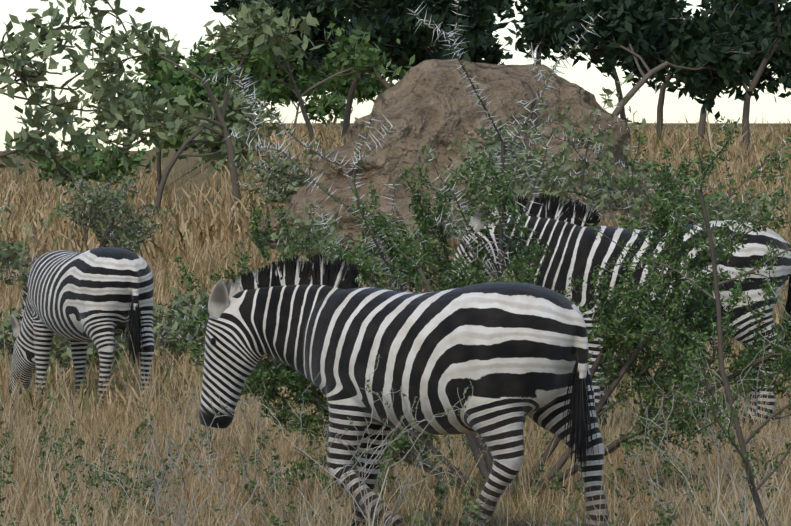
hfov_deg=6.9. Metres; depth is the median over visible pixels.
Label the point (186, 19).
sky
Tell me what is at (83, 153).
tree
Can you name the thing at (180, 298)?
bush
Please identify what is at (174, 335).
bush
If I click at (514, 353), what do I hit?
zebra
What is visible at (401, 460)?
twig shrub
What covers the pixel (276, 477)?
twig shrub
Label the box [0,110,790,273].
grass
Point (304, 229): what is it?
bush
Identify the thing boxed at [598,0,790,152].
tree
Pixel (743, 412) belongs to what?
twig shrub
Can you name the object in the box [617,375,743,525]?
twig shrub
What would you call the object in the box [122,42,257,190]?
tree
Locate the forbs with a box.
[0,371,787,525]
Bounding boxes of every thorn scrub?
[0,200,52,285]
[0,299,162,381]
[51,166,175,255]
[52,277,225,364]
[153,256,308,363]
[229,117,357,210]
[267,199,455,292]
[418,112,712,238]
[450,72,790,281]
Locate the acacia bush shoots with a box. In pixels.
[199,0,607,495]
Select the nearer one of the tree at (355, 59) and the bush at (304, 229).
the bush at (304, 229)
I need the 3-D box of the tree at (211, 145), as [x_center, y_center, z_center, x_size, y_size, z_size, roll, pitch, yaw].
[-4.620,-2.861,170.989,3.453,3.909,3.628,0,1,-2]
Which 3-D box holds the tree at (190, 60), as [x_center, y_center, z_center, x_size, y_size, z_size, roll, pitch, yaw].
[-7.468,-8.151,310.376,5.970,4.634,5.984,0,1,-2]
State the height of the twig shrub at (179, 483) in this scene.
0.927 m
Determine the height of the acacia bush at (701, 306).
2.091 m
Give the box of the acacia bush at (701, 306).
[173,148,790,503]
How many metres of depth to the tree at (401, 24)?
178.22 m
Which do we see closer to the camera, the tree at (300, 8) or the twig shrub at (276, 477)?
the twig shrub at (276, 477)
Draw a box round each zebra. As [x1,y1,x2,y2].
[8,247,153,403]
[199,253,607,525]
[440,193,790,428]
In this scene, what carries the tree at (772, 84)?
on the ground at (186, 165)
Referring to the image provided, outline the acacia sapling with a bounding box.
[531,116,790,525]
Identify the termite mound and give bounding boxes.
[245,58,678,249]
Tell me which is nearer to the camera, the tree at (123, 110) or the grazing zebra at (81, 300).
the grazing zebra at (81, 300)
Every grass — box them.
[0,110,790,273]
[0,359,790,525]
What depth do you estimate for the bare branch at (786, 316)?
31.77 m
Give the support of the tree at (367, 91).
on the ground at (186, 165)
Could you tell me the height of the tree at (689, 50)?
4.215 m
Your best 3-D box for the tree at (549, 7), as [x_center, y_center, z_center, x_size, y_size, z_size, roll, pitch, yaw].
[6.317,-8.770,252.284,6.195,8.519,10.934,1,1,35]
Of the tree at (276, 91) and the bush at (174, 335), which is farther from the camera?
the tree at (276, 91)
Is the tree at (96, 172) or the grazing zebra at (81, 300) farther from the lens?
the tree at (96, 172)
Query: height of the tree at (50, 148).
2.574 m
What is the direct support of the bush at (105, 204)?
on the ground at (186, 165)
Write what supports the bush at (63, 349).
on the ground at (186, 165)
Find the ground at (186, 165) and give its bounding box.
[0,123,790,525]
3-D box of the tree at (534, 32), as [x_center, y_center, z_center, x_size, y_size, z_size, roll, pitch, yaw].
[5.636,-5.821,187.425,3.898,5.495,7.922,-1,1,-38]
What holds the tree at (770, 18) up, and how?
on the ground at (186, 165)
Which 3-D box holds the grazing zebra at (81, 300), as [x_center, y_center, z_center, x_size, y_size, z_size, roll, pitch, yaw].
[-2.546,0.497,52.439,0.671,1.261,2.089,0,1,-32]
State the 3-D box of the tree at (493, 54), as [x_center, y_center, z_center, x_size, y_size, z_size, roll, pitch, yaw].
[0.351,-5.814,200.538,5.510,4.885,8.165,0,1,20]
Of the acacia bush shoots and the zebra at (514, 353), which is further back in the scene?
the acacia bush shoots
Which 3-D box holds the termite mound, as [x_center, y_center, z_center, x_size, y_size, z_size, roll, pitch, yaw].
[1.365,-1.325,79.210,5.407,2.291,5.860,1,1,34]
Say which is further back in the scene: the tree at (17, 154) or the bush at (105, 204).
the tree at (17, 154)
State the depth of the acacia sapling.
29.97 m
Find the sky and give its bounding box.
[0,0,790,150]
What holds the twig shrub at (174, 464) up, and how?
on the ground at (186, 165)
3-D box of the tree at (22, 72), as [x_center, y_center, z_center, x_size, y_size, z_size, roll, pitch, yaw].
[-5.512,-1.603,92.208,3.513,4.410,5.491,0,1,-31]
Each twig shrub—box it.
[63,381,287,525]
[109,414,235,525]
[148,354,432,525]
[245,372,473,525]
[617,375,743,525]
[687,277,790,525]
[690,331,790,525]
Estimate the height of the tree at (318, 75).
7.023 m
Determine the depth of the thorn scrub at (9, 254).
68.42 m
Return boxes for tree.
[0,0,116,181]
[13,140,34,159]
[24,139,59,160]
[28,136,156,208]
[60,0,323,211]
[67,135,103,159]
[102,41,260,187]
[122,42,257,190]
[135,22,353,113]
[152,79,282,219]
[184,45,288,111]
[193,0,414,149]
[199,0,406,91]
[247,67,352,138]
[301,0,514,77]
[316,68,393,128]
[319,0,498,80]
[329,2,512,141]
[489,0,578,63]
[507,0,687,141]
[552,0,774,119]
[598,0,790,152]
[655,0,790,137]
[697,0,790,141]
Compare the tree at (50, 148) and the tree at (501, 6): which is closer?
the tree at (501, 6)
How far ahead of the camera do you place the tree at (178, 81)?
239.39 m
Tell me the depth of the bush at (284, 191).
84.65 m
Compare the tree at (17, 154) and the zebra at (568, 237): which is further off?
the tree at (17, 154)

